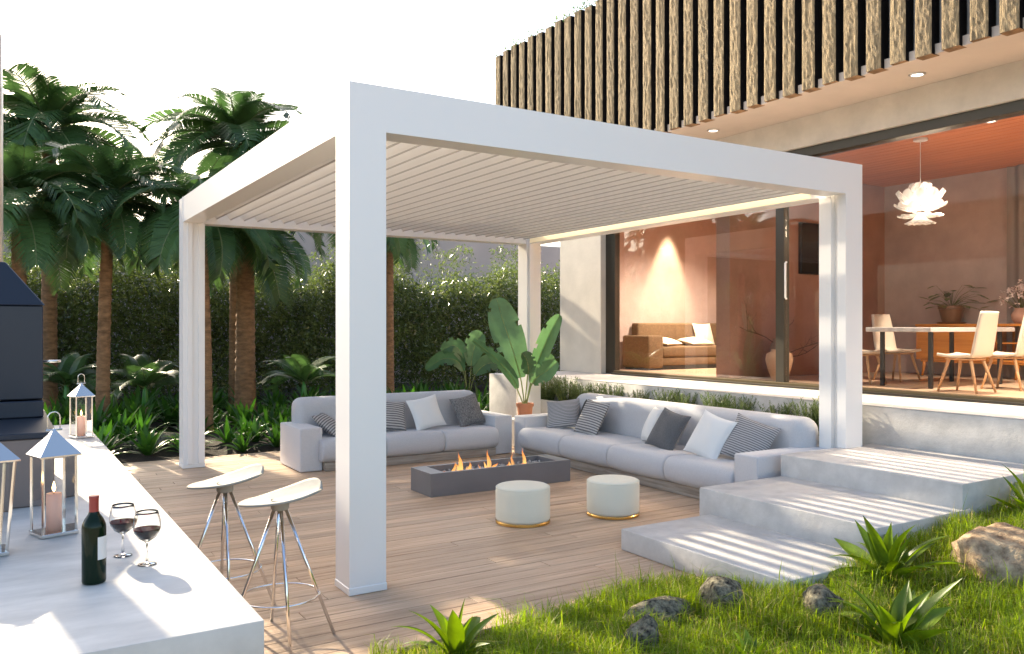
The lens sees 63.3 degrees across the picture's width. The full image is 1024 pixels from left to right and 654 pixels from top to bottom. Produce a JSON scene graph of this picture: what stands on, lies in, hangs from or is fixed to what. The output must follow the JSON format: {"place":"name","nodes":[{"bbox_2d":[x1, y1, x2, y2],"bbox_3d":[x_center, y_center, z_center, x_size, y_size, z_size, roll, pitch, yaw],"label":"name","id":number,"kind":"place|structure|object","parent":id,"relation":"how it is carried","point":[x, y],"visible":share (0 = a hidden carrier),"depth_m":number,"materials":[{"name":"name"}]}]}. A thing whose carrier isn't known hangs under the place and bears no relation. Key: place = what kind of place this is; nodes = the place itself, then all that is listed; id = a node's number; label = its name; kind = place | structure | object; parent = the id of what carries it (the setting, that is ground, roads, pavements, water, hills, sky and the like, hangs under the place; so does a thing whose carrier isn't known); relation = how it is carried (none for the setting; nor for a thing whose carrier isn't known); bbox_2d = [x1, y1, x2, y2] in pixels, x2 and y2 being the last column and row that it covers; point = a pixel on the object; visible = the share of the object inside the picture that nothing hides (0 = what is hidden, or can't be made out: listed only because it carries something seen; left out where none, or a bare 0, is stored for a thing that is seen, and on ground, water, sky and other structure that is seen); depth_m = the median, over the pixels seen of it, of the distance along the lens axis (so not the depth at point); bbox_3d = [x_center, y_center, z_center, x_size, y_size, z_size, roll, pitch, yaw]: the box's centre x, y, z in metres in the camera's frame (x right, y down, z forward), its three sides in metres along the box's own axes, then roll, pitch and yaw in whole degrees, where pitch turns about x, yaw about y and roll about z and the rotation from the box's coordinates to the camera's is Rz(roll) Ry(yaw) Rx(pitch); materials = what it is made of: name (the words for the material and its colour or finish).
{"place":"outdoors","nodes":[
{"label":"outdoors","id":0,"kind":"place"},
{"bbox_2d":[60,380,488,462],"bbox_3d":[-8.119,1.799,16.893,28.000,0.158,13.300,0,0,-32],"label":"garden bed","id":1,"kind":"object","parent":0,"point":[216,448],"visible":0.03,"depth_m":12.39,"materials":[{"name":"plant"}]},
{"bbox_2d":[49,388,83,424],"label":"strap leaf plant","id":2,"kind":"object","parent":1,"relation":"on","point":[62,411],"visible":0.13,"depth_m":14.07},
{"bbox_2d":[3,142,136,295],"bbox_3d":[-7.367,-0.461,12.585,3.322,4.462,3.184,0,0,-32],"label":"palm tree","id":3,"kind":"object","parent":1,"relation":"on","point":[16,216],"visible":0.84,"depth_m":12.15,"materials":[{"name":"green plant"}]},
{"bbox_2d":[3,61,151,409],"bbox_3d":[-9.028,-1.517,15.937,4.104,6.574,3.952,0,0,-32],"label":"palm tree","id":4,"kind":"object","parent":1,"relation":"on","point":[55,110],"visible":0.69,"depth_m":15.55,"materials":[{"name":"green plant"}]},
{"bbox_2d":[43,352,113,401],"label":"young palm","id":5,"kind":"object","parent":1,"relation":"on","point":[66,374],"visible":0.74,"depth_m":15.24,"materials":[{"name":"green"}]},
{"bbox_2d":[3,139,188,418],"bbox_3d":[-6.713,-0.547,13.708,3.337,4.634,3.435,0,0,-32],"label":"palm tree","id":6,"kind":"object","parent":1,"relation":"on","point":[121,170],"visible":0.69,"depth_m":13.10,"materials":[{"name":"green plant"}]},
{"bbox_2d":[72,395,131,431],"bbox_3d":[-6.531,1.426,12.947,1.189,0.708,0.966,0,0,18],"label":"strap leaf plant","id":7,"kind":"object","parent":1,"relation":"on","point":[96,417],"visible":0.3,"depth_m":13.00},
{"bbox_2d":[93,419,139,450],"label":"strap leaf plant","id":8,"kind":"object","parent":1,"relation":"on","point":[107,429],"visible":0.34,"depth_m":11.64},
{"bbox_2d":[96,422,136,454],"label":"strap leaf plant","id":9,"kind":"object","parent":1,"relation":"on","point":[99,434],"visible":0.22,"depth_m":11.09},
{"bbox_2d":[97,404,149,436],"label":"strap leaf plant","id":10,"kind":"object","parent":1,"relation":"on","point":[125,420],"visible":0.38,"depth_m":13.05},
{"bbox_2d":[90,353,178,413],"bbox_3d":[-6.488,1.123,14.738,1.836,1.294,1.835,0,0,-32],"label":"young palm","id":11,"kind":"object","parent":1,"relation":"on","point":[146,374],"visible":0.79,"depth_m":14.58,"materials":[{"name":"green"}]},
{"bbox_2d":[113,409,170,438],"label":"strap leaf plant","id":12,"kind":"object","parent":1,"relation":"on","point":[147,421],"visible":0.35,"depth_m":12.66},
{"bbox_2d":[120,401,170,431],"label":"strap leaf plant","id":13,"kind":"object","parent":1,"relation":"on","point":[142,409],"visible":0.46,"depth_m":13.85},
{"bbox_2d":[119,422,173,454],"bbox_3d":[-5.069,1.586,11.625,0.875,0.468,0.857,0,0,13],"label":"strap leaf plant","id":14,"kind":"object","parent":1,"relation":"on","point":[147,441],"visible":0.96,"depth_m":11.58,"materials":[{"name":"plant"}]},
{"bbox_2d":[118,432,178,449],"bbox_3d":[-5.183,1.736,12.128,1.038,0.399,0.458,0,0,-25],"label":"rock","id":15,"kind":"object","parent":1,"relation":"on","point":[163,436],"visible":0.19,"depth_m":11.99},
{"bbox_2d":[146,396,178,427],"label":"strap leaf plant","id":16,"kind":"object","parent":1,"relation":"on","point":[169,418],"visible":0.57,"depth_m":14.53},
{"bbox_2d":[108,152,280,432],"bbox_3d":[-5.161,-0.529,13.672,2.704,4.599,2.747,0,0,-1],"label":"palm tree","id":17,"kind":"object","parent":1,"relation":"on","point":[159,247],"visible":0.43,"depth_m":13.14,"materials":[{"name":"green plant"}]},
{"bbox_2d":[134,86,304,413],"bbox_3d":[-5.650,-1.478,16.831,3.980,6.496,4.061,0,0,-32],"label":"palm tree","id":18,"kind":"object","parent":1,"relation":"on","point":[219,128],"visible":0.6,"depth_m":16.25,"materials":[{"name":"green plant"}]},
{"bbox_2d":[206,415,251,442],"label":"strap leaf plant","id":19,"kind":"object","parent":1,"relation":"on","point":[228,436],"visible":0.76,"depth_m":12.49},
{"bbox_2d":[221,430,261,452],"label":"strap leaf plant","id":20,"kind":"object","parent":1,"relation":"on","point":[240,445],"visible":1,"depth_m":11.99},
{"bbox_2d":[221,398,269,428],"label":"strap leaf plant","id":21,"kind":"object","parent":1,"relation":"on","point":[240,410],"visible":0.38,"depth_m":14.01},
{"bbox_2d":[235,414,271,441],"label":"strap leaf plant","id":22,"kind":"object","parent":1,"relation":"on","point":[254,428],"visible":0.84,"depth_m":12.67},
{"bbox_2d":[252,422,279,447],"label":"strap leaf plant","id":23,"kind":"object","parent":1,"relation":"on","point":[274,438],"visible":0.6,"depth_m":12.43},
{"bbox_2d":[207,227,327,421],"bbox_3d":[-4.728,-0.493,15.245,2.914,4.526,3.022,0,0,23],"label":"palm tree","id":24,"kind":"object","parent":1,"relation":"on","point":[245,368],"visible":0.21,"depth_m":15.03,"materials":[{"name":"green plant"}]},
{"bbox_2d":[246,405,291,432],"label":"strap leaf plant","id":25,"kind":"object","parent":1,"relation":"on","point":[266,418],"visible":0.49,"depth_m":13.85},
{"bbox_2d":[3,242,559,402],"bbox_3d":[-6.322,-0.348,20.162,18.771,4.220,2.395,0,0,-32],"label":"hedge","id":26,"kind":"object","parent":1,"relation":"on","point":[427,349],"visible":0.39,"depth_m":20.04,"materials":[{"name":"green plant"}]},
{"bbox_2d":[259,354,335,396],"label":"young palm","id":27,"kind":"object","parent":1,"relation":"on","point":[302,374],"visible":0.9,"depth_m":15.66,"materials":[{"name":"green"}]},
{"bbox_2d":[300,250,328,317],"bbox_3d":[-4.807,-0.037,20.275,0.751,3.674,0.770,0,0,-2],"label":"bamboo stalk","id":28,"kind":"object","parent":1,"relation":"on","point":[314,273],"visible":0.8,"depth_m":20.24,"materials":[{"name":"green plant"}]},
{"bbox_2d":[312,233,414,261],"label":"palm tree","id":29,"kind":"object","parent":1,"relation":"on","point":[403,249],"visible":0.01,"depth_m":14.13,"materials":[{"name":"green plant"}]},
{"bbox_2d":[386,237,441,392],"bbox_3d":[-2.786,-0.715,19.189,2.672,4.970,2.598,0,0,-32],"label":"palm tree","id":30,"kind":"object","parent":1,"relation":"on","point":[410,263],"visible":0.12,"depth_m":19.16,"materials":[{"name":"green plant"}]},
{"bbox_2d":[416,240,444,300],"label":"bamboo stalk","id":31,"kind":"object","parent":1,"relation":"on","point":[431,271],"visible":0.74,"depth_m":21.63,"materials":[{"name":"green plant"}]},
{"bbox_2d":[433,250,459,313],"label":"bamboo stalk","id":32,"kind":"object","parent":1,"relation":"on","point":[450,258],"visible":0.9,"depth_m":21.92,"materials":[{"name":"green plant"}]},
{"bbox_2d":[425,330,498,389],"bbox_3d":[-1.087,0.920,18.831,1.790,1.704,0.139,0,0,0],"label":"garden strelitzia","id":33,"kind":"object","parent":1,"relation":"on","point":[458,353],"visible":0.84,"depth_m":18.87,"materials":[{"name":"green"}]},
{"bbox_2d":[450,244,477,310],"bbox_3d":[-1.295,-0.225,22.361,0.820,4.050,0.822,0,0,-32],"label":"bamboo stalk","id":34,"kind":"object","parent":1,"relation":"on","point":[465,249],"visible":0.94,"depth_m":22.33,"materials":[{"name":"green plant"}]},
{"bbox_2d":[488,246,516,302],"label":"bamboo stalk","id":35,"kind":"object","parent":1,"relation":"on","point":[506,251],"visible":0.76,"depth_m":22.78,"materials":[{"name":"green plant"}]},
{"bbox_2d":[0,0,596,246],"label":"sky","id":36,"kind":"structure","parent":0,"point":[296,52],"materials":[{"name":"white"}]},
{"bbox_2d":[363,487,1023,653],"bbox_3d":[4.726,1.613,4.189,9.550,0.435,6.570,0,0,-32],"label":"lawn ground","id":37,"kind":"structure","parent":0,"point":[834,628],"depth_m":4.65,"materials":[{"name":"plant"}]},
{"bbox_2d":[394,599,505,653],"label":"strap leaf plant","id":38,"kind":"object","parent":37,"relation":"on","point":[453,632],"visible":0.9,"depth_m":4.42,"materials":[{"name":"plant"}]},
{"bbox_2d":[617,614,658,652],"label":"rock","id":39,"kind":"object","parent":37,"relation":"on","point":[647,624],"visible":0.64,"depth_m":4.34,"materials":[{"name":"stone"}]},
{"bbox_2d":[623,596,694,626],"bbox_3d":[0.865,1.717,4.876,0.529,0.239,0.289,0,0,-43],"label":"rock","id":40,"kind":"object","parent":37,"relation":"on","point":[663,604],"visible":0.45,"depth_m":4.84,"materials":[{"name":"stone"}]},
{"bbox_2d":[697,575,745,616],"bbox_3d":[1.297,1.657,5.093,0.304,0.285,0.450,0,0,24],"label":"rock","id":41,"kind":"object","parent":37,"relation":"on","point":[721,585],"visible":0.48,"depth_m":4.95,"materials":[{"name":"stone"}]},
{"bbox_2d":[733,629,767,653],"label":"strap leaf plant","id":42,"kind":"object","parent":37,"relation":"on","point":[759,649],"visible":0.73,"depth_m":4.24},
{"bbox_2d":[800,584,844,618],"bbox_3d":[1.850,1.658,4.939,0.238,0.246,0.303,0,0,-4],"label":"rock","id":43,"kind":"object","parent":37,"relation":"on","point":[818,596],"visible":0.56,"depth_m":4.86,"materials":[{"name":"stone"}]},
{"bbox_2d":[829,578,961,653],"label":"strap leaf plant","id":44,"kind":"object","parent":37,"relation":"on","point":[910,610],"visible":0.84,"depth_m":4.36,"materials":[{"name":"plant"}]},
{"bbox_2d":[825,516,965,587],"bbox_3d":[2.467,1.465,5.557,0.801,0.500,0.920,0,0,-32],"label":"strap leaf plant","id":45,"kind":"object","parent":37,"relation":"on","point":[881,551],"visible":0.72,"depth_m":5.45,"materials":[{"name":"plant"}]},
{"bbox_2d":[950,522,1023,592],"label":"rock","id":46,"kind":"object","parent":37,"relation":"on","point":[998,542],"visible":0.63,"depth_m":5.28,"materials":[{"name":"stone"}]},
{"bbox_2d":[987,466,1023,513],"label":"strap leaf plant","id":47,"kind":"object","parent":37,"relation":"on","point":[1018,490],"visible":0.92,"depth_m":6.41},
{"bbox_2d":[489,371,1023,463],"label":"terrace","id":48,"kind":"structure","parent":0,"point":[983,430],"depth_m":8.57,"materials":[{"name":"concrete"}]},
{"bbox_2d":[495,0,1023,405],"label":"house","id":49,"kind":"structure","parent":48,"relation":"on","point":[874,88],"depth_m":12.66,"materials":[{"name":"paint"}]},
{"bbox_2d":[486,0,597,59],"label":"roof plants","id":50,"kind":"object","parent":49,"relation":"on","point":[582,6],"visible":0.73,"depth_m":13.97,"materials":[{"name":"green plant"}]},
{"bbox_2d":[623,323,715,369],"bbox_3d":[3.679,0.367,16.688,3.160,0.894,0.820,0,0,-32],"label":"indoor sofa","id":51,"kind":"object","parent":49,"relation":"on","point":[644,348],"visible":0.73,"depth_m":16.07,"materials":[{"name":"brown fabric"}]},
{"bbox_2d":[678,337,713,345],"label":"cushion","id":52,"kind":"object","parent":51,"relation":"on","point":[694,341],"visible":0.98,"depth_m":16.43,"materials":[{"name":"beige fabric"}]},
{"bbox_2d":[692,323,714,344],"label":"cushion","id":53,"kind":"object","parent":51,"relation":"on","point":[703,331],"visible":0.73,"depth_m":16.87,"materials":[{"name":"beige fabric"}]},
{"bbox_2d":[765,336,818,380],"bbox_3d":[4.404,0.449,12.644,1.023,0.731,0.764,0,0,21],"label":"round vase","id":54,"kind":"object","parent":49,"relation":"on","point":[770,359],"visible":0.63,"depth_m":12.50,"materials":[{"name":"ceramic"}]},
{"bbox_2d":[799,222,818,274],"bbox_3d":[5.404,-1.320,14.236,1.410,0.860,0.063,0,0,-32],"label":"television","id":55,"kind":"object","parent":49,"relation":"attached to","point":[808,248],"visible":0.41,"depth_m":13.94,"materials":[{"name":"grey metal"}]},
{"bbox_2d":[862,349,886,384],"bbox_3d":[5.036,0.310,12.024,0.458,1.012,0.591,0,0,-38],"label":"dining chair","id":56,"kind":"object","parent":49,"relation":"on","point":[868,353],"visible":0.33,"depth_m":11.76,"materials":[{"name":"brown wood"}]},
{"bbox_2d":[871,314,921,381],"bbox_3d":[5.795,0.310,12.577,0.458,1.012,0.591,0,0,-26],"label":"dining chair","id":57,"kind":"object","parent":49,"relation":"on","point":[881,320],"visible":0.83,"depth_m":12.70,"materials":[{"name":"brown wood"}]},
{"bbox_2d":[894,137,947,225],"bbox_3d":[5.534,-1.972,11.249,0.654,1.157,0.658,0,0,-32],"label":"pendant lamp","id":58,"kind":"object","parent":49,"relation":"hanging from","point":[923,196],"visible":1,"depth_m":11.13,"materials":[{"name":"white plastic"}]},
{"bbox_2d":[866,327,1014,388],"bbox_3d":[6.031,0.409,11.669,2.050,0.809,0.950,0,0,-32],"label":"dining table","id":59,"kind":"object","parent":49,"relation":"on","point":[929,330],"visible":0.86,"depth_m":11.39,"materials":[{"name":"stone"}]},
{"bbox_2d":[937,311,998,393],"bbox_3d":[5.713,0.310,10.369,0.457,1.012,0.591,0,0,-32],"label":"dining chair","id":60,"kind":"object","parent":49,"relation":"on","point":[983,345],"visible":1,"depth_m":10.18,"materials":[{"name":"beige fabric"}]},
{"bbox_2d":[915,324,1023,380],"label":"sideboard","id":61,"kind":"object","parent":49,"relation":"on","point":[963,342],"visible":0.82,"depth_m":13.43,"materials":[{"name":"wood"}]},
{"bbox_2d":[920,285,996,323],"bbox_3d":[7.282,-0.369,13.690,1.112,0.635,1.140,0,0,-3],"label":"house plant","id":62,"kind":"object","parent":61,"relation":"on","point":[951,313],"visible":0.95,"depth_m":13.58,"materials":[{"name":"green plant"}]},
{"bbox_2d":[999,279,1023,323],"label":"flower vase","id":63,"kind":"object","parent":61,"relation":"on","point":[1017,315],"visible":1,"depth_m":12.71,"materials":[{"name":"ceramic"}]},
{"bbox_2d":[980,317,1023,390],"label":"dining chair","id":64,"kind":"object","parent":49,"relation":"on","point":[1016,355],"visible":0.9,"depth_m":10.63,"materials":[{"name":"brown wood"}]},
{"bbox_2d":[1007,164,1023,377],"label":"curtain","id":65,"kind":"object","parent":49,"relation":"hanging from","point":[1015,224],"visible":0.75,"depth_m":13.14,"materials":[{"name":"orange fabric"}]},
{"bbox_3d":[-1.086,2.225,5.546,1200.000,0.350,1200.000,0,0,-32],"label":"ground","id":66,"kind":"structure","parent":0,"visible":0},
{"bbox_2d":[3,219,560,393],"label":"garden wall","id":67,"kind":"structure","parent":66,"relation":"on","point":[550,256],"depth_m":26.51,"materials":[{"name":"paint"}]},
{"bbox_2d":[121,447,699,653],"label":"wooden deck","id":68,"kind":"structure","parent":66,"relation":"on","point":[446,556],"depth_m":6.68,"materials":[{"name":"brown"}]},
{"bbox_2d":[0,424,263,653],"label":"bar counter","id":69,"kind":"object","parent":68,"relation":"on","point":[182,595],"visible":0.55,"depth_m":2.67,"materials":[{"name":"concrete"}]},
{"bbox_2d":[0,443,20,556],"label":"lantern","id":70,"kind":"object","parent":69,"relation":"on","point":[9,459],"visible":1,"depth_m":3.13,"materials":[{"name":"silver metal"}]},
{"bbox_2d":[0,34,60,508],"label":"outdoor grill","id":71,"kind":"object","parent":69,"relation":"on","point":[23,421],"visible":0.91,"depth_m":4.55,"materials":[{"name":"black"}]},
{"bbox_2d":[26,411,81,538],"bbox_3d":[-1.894,0.601,3.433,0.159,0.504,0.159,0,0,41],"label":"lantern","id":72,"kind":"object","parent":69,"relation":"on","point":[53,444],"visible":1,"depth_m":3.42,"materials":[{"name":"silver metal"}]},
{"bbox_2d":[67,374,94,438],"bbox_3d":[-3.333,0.607,6.424,0.149,0.492,0.149,0,0,41],"label":"lantern","id":73,"kind":"object","parent":69,"relation":"on","point":[84,426],"visible":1,"depth_m":6.41,"materials":[{"name":"silver metal"}]},
{"bbox_2d":[81,495,106,584],"bbox_3d":[-1.397,0.709,2.776,0.076,0.291,0.075,0,0,-32],"label":"wine bottle","id":74,"kind":"object","parent":69,"relation":"on","point":[93,548],"visible":1,"depth_m":2.75,"materials":[{"name":"black"}]},
{"bbox_2d":[109,502,135,557],"bbox_3d":[-1.453,0.758,3.100,0.095,0.191,0.095,0,0,-32],"label":"wine glass","id":75,"kind":"object","parent":69,"relation":"on","point":[121,517],"visible":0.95,"depth_m":3.07,"materials":[{"name":"white"}]},
{"bbox_2d":[132,509,160,566],"bbox_3d":[-1.313,0.758,2.987,0.095,0.191,0.095,0,0,-32],"label":"wine glass","id":76,"kind":"object","parent":69,"relation":"on","point":[146,527],"visible":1,"depth_m":2.96,"materials":[{"name":"white"}]},
{"bbox_2d":[187,463,275,604],"bbox_3d":[-1.822,1.348,5.309,0.493,0.908,0.457,0,0,22],"label":"bar stool","id":77,"kind":"object","parent":68,"relation":"on","point":[224,484],"visible":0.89,"depth_m":5.33,"materials":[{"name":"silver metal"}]},
{"bbox_2d":[238,478,335,653],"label":"bar stool","id":78,"kind":"object","parent":68,"relation":"on","point":[279,500],"visible":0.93,"depth_m":4.81,"materials":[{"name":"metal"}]},
{"bbox_2d":[280,390,511,472],"bbox_3d":[-1.493,1.364,11.327,3.070,0.868,1.064,0,0,-32],"label":"outdoor sofa","id":79,"kind":"object","parent":68,"relation":"on","point":[307,443],"visible":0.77,"depth_m":10.99,"materials":[{"name":"fabric"}]},
{"bbox_2d":[312,413,335,436],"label":"cushion","id":80,"kind":"object","parent":79,"relation":"on","point":[325,422],"visible":0.71,"depth_m":10.60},
{"bbox_2d":[386,401,406,430],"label":"cushion","id":81,"kind":"object","parent":79,"relation":"on","point":[395,416],"visible":0.63,"depth_m":11.19,"materials":[{"name":"fabric"}]},
{"bbox_2d":[406,394,446,429],"bbox_3d":[-1.180,1.180,11.429,0.470,0.470,0.167,-11,-20,-34],"label":"cushion","id":82,"kind":"object","parent":79,"relation":"on","point":[426,412],"visible":0.99,"depth_m":11.36,"materials":[{"name":"white fabric"}]},
{"bbox_2d":[449,393,484,426],"bbox_3d":[-0.628,1.190,11.830,0.460,0.460,0.167,-11,-19,-37],"label":"cushion","id":83,"kind":"object","parent":79,"relation":"on","point":[467,410],"visible":0.99,"depth_m":11.76,"materials":[{"name":"fabric"}]},
{"bbox_2d":[411,448,569,497],"bbox_3d":[-0.218,1.584,9.437,1.805,0.428,0.500,0,0,-32],"label":"fire table","id":84,"kind":"object","parent":68,"relation":"on","point":[439,480],"visible":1,"depth_m":9.19,"materials":[{"name":"concrete"}]},
{"bbox_2d":[472,297,561,446],"bbox_3d":[0.053,0.670,12.574,1.332,2.256,0.710,0,0,-7],"label":"potted strelitzia","id":85,"kind":"object","parent":68,"relation":"on","point":[518,360],"visible":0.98,"depth_m":12.51,"materials":[{"name":"plant"}]},
{"bbox_2d":[179,81,861,595],"bbox_3d":[-0.381,0.075,9.588,5.470,3.447,6.142,0,0,-32],"label":"pergola","id":86,"kind":"object","parent":68,"relation":"on","point":[361,171],"visible":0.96,"depth_m":7.76,"materials":[{"name":"white"}]},
{"bbox_2d":[495,480,549,527],"bbox_3d":[0.100,1.626,7.669,0.506,0.346,0.506,0,0,-32],"label":"pouf","id":87,"kind":"object","parent":68,"relation":"on","point":[522,503],"visible":1,"depth_m":7.46,"materials":[{"name":"beige fabric"}]},
{"bbox_2d":[587,474,639,519],"bbox_3d":[0.971,1.626,7.979,0.506,0.346,0.506,0,0,-32],"label":"pouf","id":88,"kind":"object","parent":68,"relation":"on","point":[612,497],"visible":1,"depth_m":7.77,"materials":[{"name":"beige fabric"}]},
{"bbox_2d":[514,393,826,498],"bbox_3d":[1.660,1.369,10.156,1.314,0.858,4.545,0,0,-32],"label":"outdoor sofa","id":89,"kind":"object","parent":68,"relation":"on","point":[615,445],"visible":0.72,"depth_m":9.53,"materials":[{"name":"fabric"}]},
{"bbox_2d":[546,398,579,427],"bbox_3d":[0.720,1.220,11.630,0.500,0.500,0.167,-8,-42,14],"label":"cushion","id":90,"kind":"object","parent":89,"relation":"on","point":[563,414],"visible":0.94,"depth_m":11.56,"materials":[{"name":"fabric"}]},
{"bbox_2d":[574,399,609,434],"bbox_3d":[1.054,1.205,11.014,0.167,0.500,0.500,32,-13,-28],"label":"cushion","id":91,"kind":"object","parent":89,"relation":"on","point":[591,417],"visible":0.99,"depth_m":10.91,"materials":[{"name":"fabric"}]},
{"bbox_2d":[641,407,663,439],"bbox_3d":[1.719,1.190,10.131,0.167,0.460,0.460,24,-6,-3],"label":"cushion","id":92,"kind":"object","parent":89,"relation":"on","point":[652,418],"visible":0.59,"depth_m":10.03,"materials":[{"name":"white fabric"}]},
{"bbox_2d":[644,407,690,450],"bbox_3d":[1.808,1.200,9.646,0.167,0.500,0.500,34,-8,-27],"label":"cushion","id":93,"kind":"object","parent":89,"relation":"on","point":[667,430],"visible":0.99,"depth_m":9.55,"materials":[{"name":"fabric"}]},
{"bbox_2d":[683,409,737,458],"bbox_3d":[2.148,1.190,9.021,0.167,0.520,0.520,33,-5,-29],"label":"cushion","id":94,"kind":"object","parent":89,"relation":"on","point":[710,435],"visible":0.98,"depth_m":8.93,"materials":[{"name":"white fabric"}]},
{"bbox_2d":[720,413,780,457],"bbox_3d":[2.494,1.200,8.729,0.500,0.500,0.167,21,-16,39],"label":"cushion","id":95,"kind":"object","parent":89,"relation":"on","point":[748,435],"visible":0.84,"depth_m":8.69,"materials":[{"name":"fabric"}]},
{"bbox_2d":[541,399,818,443],"bbox_3d":[1.891,1.484,11.379,0.288,0.628,6.100,0,0,-32],"label":"planter","id":96,"kind":"object","parent":68,"relation":"on","point":[544,406],"depth_m":13.32,"materials":[{"name":"concrete"}]},
{"bbox_2d":[541,375,560,400],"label":"rosemary shrub","id":97,"kind":"object","parent":96,"relation":"in","point":[547,391],"visible":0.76,"depth_m":13.44,"materials":[{"name":"green plant"}]},
{"bbox_2d":[552,375,579,400],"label":"rosemary shrub","id":98,"kind":"object","parent":96,"relation":"in","point":[562,394],"visible":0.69,"depth_m":12.98,"materials":[{"name":"green plant"}]},
{"bbox_2d":[700,391,731,406],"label":"rosemary shrub","id":99,"kind":"object","parent":96,"relation":"in","point":[713,400],"visible":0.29,"depth_m":10.26,"materials":[{"name":"green plant"}]},
{"bbox_2d":[719,394,755,410],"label":"rosemary shrub","id":100,"kind":"object","parent":96,"relation":"in","point":[741,405],"visible":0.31,"depth_m":9.99,"materials":[{"name":"green plant"}]},
{"bbox_2d":[757,400,792,414],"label":"rosemary shrub","id":101,"kind":"object","parent":96,"relation":"in","point":[782,409],"visible":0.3,"depth_m":9.48,"materials":[{"name":"green plant"}]},
{"bbox_2d":[788,398,818,435],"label":"rosemary shrub","id":102,"kind":"object","parent":96,"relation":"in","point":[805,413],"visible":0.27,"depth_m":9.08,"materials":[{"name":"green plant"}]},
{"bbox_2d":[621,514,862,593],"bbox_3d":[1.789,1.713,6.298,1.120,0.172,1.650,0,0,-32],"label":"concrete step","id":103,"kind":"object","parent":68,"relation":"on","point":[710,541],"visible":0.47,"depth_m":6.13,"materials":[{"name":"concrete"}]},
{"bbox_2d":[700,476,970,552],"bbox_3d":[2.615,1.606,6.893,1.188,0.386,1.750,0,0,-32],"label":"concrete step","id":104,"kind":"object","parent":68,"relation":"on","point":[822,513],"visible":0.52,"depth_m":6.61,"materials":[{"name":"concrete"}]},
{"bbox_2d":[781,444,1023,515],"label":"concrete step","id":105,"kind":"object","parent":68,"relation":"on","point":[939,479],"visible":0.49,"depth_m":7.13,"materials":[{"name":"concrete"}]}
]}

